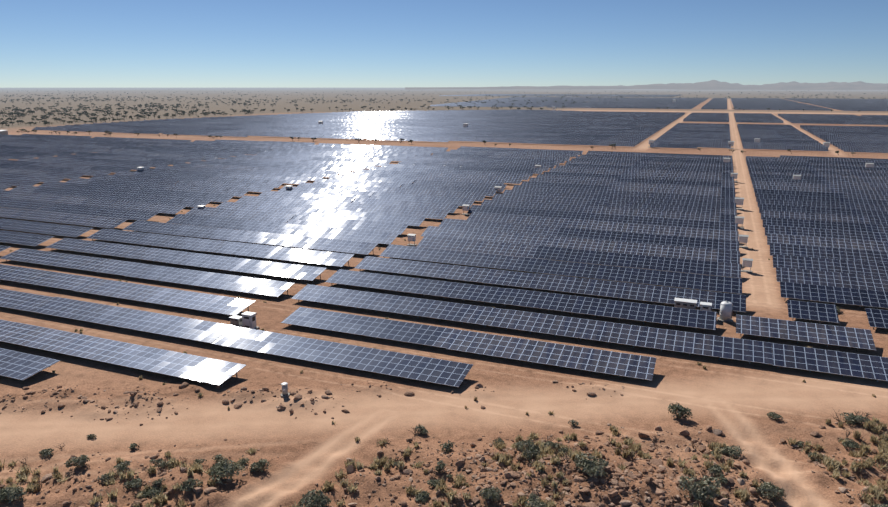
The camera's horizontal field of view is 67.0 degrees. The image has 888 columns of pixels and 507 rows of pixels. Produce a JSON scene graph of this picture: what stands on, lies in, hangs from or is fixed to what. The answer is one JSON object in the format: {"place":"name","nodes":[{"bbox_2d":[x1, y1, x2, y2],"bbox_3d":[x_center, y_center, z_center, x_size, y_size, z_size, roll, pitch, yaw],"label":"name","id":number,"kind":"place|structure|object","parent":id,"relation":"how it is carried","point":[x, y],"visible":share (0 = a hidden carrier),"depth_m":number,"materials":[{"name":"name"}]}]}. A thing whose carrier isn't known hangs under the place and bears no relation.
{"place":"outdoors","nodes":[
{"label":"outdoors","id":0,"kind":"place"},
{"bbox_2d":[0,88,887,506],"bbox_3d":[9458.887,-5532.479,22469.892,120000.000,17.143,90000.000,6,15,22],"label":"desert ground","id":1,"kind":"structure","parent":0,"point":[734,400],"depth_m":63.94,"materials":[{"name":"red soil"}]},
{"bbox_2d":[0,130,7,134],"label":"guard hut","id":2,"kind":"object","parent":1,"relation":"on","point":[3,132],"visible":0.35,"depth_m":400.32,"materials":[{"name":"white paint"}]},
{"bbox_2d":[229,315,242,326],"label":"electrical cabinet","id":3,"kind":"object","parent":1,"relation":"on","point":[235,320],"visible":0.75,"depth_m":82.19,"materials":[{"name":"white metal"}]},
{"bbox_2d":[241,311,259,329],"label":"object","id":4,"kind":"object","parent":1,"relation":"on","point":[248,319],"visible":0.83,"depth_m":81.13,"materials":[{"name":"white paint"}]},
{"bbox_2d":[281,382,289,397],"bbox_3d":[-15.015,12.833,63.322,0.860,1.305,0.860,1,14,5],"label":"survey marker","id":5,"kind":"object","parent":1,"relation":"on","point":[284,393],"visible":0.98,"depth_m":63.13,"materials":[{"name":"white paint"}]},
{"bbox_2d":[407,234,416,245],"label":"box","id":6,"kind":"object","parent":1,"relation":"on","point":[411,237],"visible":1,"depth_m":124.72,"materials":[{"name":"white paint"}]},
{"bbox_2d":[0,89,885,154],"bbox_3d":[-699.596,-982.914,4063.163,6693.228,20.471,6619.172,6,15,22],"label":"shrubs","id":7,"kind":"object","parent":1,"relation":"on","point":[29,111],"visible":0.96,"depth_m":851.24,"materials":[{"name":"green plant"}]},
{"bbox_2d":[0,172,887,386],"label":"solar array","id":8,"kind":"object","parent":1,"relation":"on","point":[833,266],"visible":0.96,"depth_m":99.83,"materials":[{"name":"blue glass"}]},
{"bbox_2d":[0,94,887,232],"bbox_3d":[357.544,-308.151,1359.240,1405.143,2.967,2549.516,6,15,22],"label":"solar array","id":9,"kind":"object","parent":1,"relation":"on","point":[841,193],"visible":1,"depth_m":260.18,"materials":[{"name":"blue glass"}]},
{"bbox_2d":[0,194,887,506],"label":"scrub","id":10,"kind":"object","parent":1,"relation":"on","point":[528,448],"visible":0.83,"depth_m":50.28,"materials":[{"name":"green plant"}]},
{"bbox_2d":[0,377,887,506],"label":"rocks","id":11,"kind":"object","parent":1,"relation":"on","point":[592,481],"visible":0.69,"depth_m":49.87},
{"bbox_2d":[461,204,469,214],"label":"box","id":12,"kind":"object","parent":1,"relation":"on","point":[465,207],"visible":0.92,"depth_m":154.86,"materials":[{"name":"white paint"}]},
{"bbox_2d":[494,186,501,193],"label":"box","id":13,"kind":"object","parent":1,"relation":"on","point":[499,188],"visible":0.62,"depth_m":180.98,"materials":[{"name":"white paint"}]},
{"bbox_2d":[674,298,696,309],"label":"container","id":14,"kind":"object","parent":1,"relation":"on","point":[685,303],"visible":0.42,"depth_m":85.88,"materials":[{"name":"white metal"}]},
{"bbox_2d":[700,302,711,310],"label":"transformer","id":15,"kind":"object","parent":1,"relation":"on","point":[705,306],"visible":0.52,"depth_m":85.10,"materials":[{"name":"white paint"}]},
{"bbox_2d":[717,301,732,322],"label":"water tank","id":16,"kind":"object","parent":1,"relation":"on","point":[726,309],"visible":1,"depth_m":84.15,"materials":[{"name":"white metal"}]},
{"bbox_2d":[727,141,733,148],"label":"box","id":17,"kind":"object","parent":1,"relation":"on","point":[731,143],"visible":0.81,"depth_m":321.04,"materials":[{"name":"white paint"}]},
{"bbox_2d":[731,173,737,181],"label":"box","id":18,"kind":"object","parent":1,"relation":"on","point":[734,175],"visible":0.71,"depth_m":208.07,"materials":[{"name":"white paint"}]},
{"bbox_2d":[735,216,743,228],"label":"box","id":19,"kind":"object","parent":1,"relation":"on","point":[739,219],"visible":0.77,"depth_m":139.61,"materials":[{"name":"white paint"}]},
{"bbox_2d":[735,197,743,209],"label":"box","id":20,"kind":"object","parent":1,"relation":"on","point":[739,201],"visible":0.79,"depth_m":161.35,"materials":[{"name":"white paint"}]},
{"bbox_2d":[739,234,748,247],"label":"box","id":21,"kind":"object","parent":1,"relation":"on","point":[743,238],"visible":0.79,"depth_m":123.02,"materials":[{"name":"white paint"}]},
{"bbox_2d":[741,258,752,272],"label":"box","id":22,"kind":"object","parent":1,"relation":"on","point":[747,262],"visible":0.94,"depth_m":106.77,"materials":[{"name":"white paint"}]},
{"bbox_2d":[793,175,800,178],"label":"box","id":23,"kind":"object","parent":1,"relation":"on","point":[796,176],"visible":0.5,"depth_m":201.80,"materials":[{"name":"white paint"}]},
{"bbox_2d":[823,142,829,147],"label":"box","id":24,"kind":"object","parent":1,"relation":"on","point":[826,144],"visible":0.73,"depth_m":313.94,"materials":[{"name":"white paint"}]},
{"bbox_2d":[865,163,873,166],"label":"box","id":25,"kind":"object","parent":1,"relation":"on","point":[869,165],"visible":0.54,"depth_m":230.70,"materials":[{"name":"white paint"}]},
{"bbox_2d":[0,0,887,87],"label":"sky","id":26,"kind":"structure","parent":0,"point":[44,43],"materials":[{"name":"blue"}]},
{"bbox_2d":[405,80,887,89],"bbox_3d":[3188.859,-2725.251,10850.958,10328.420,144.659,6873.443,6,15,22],"label":"hills","id":27,"kind":"structure","parent":0,"point":[719,85],"depth_m":8730.51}
]}

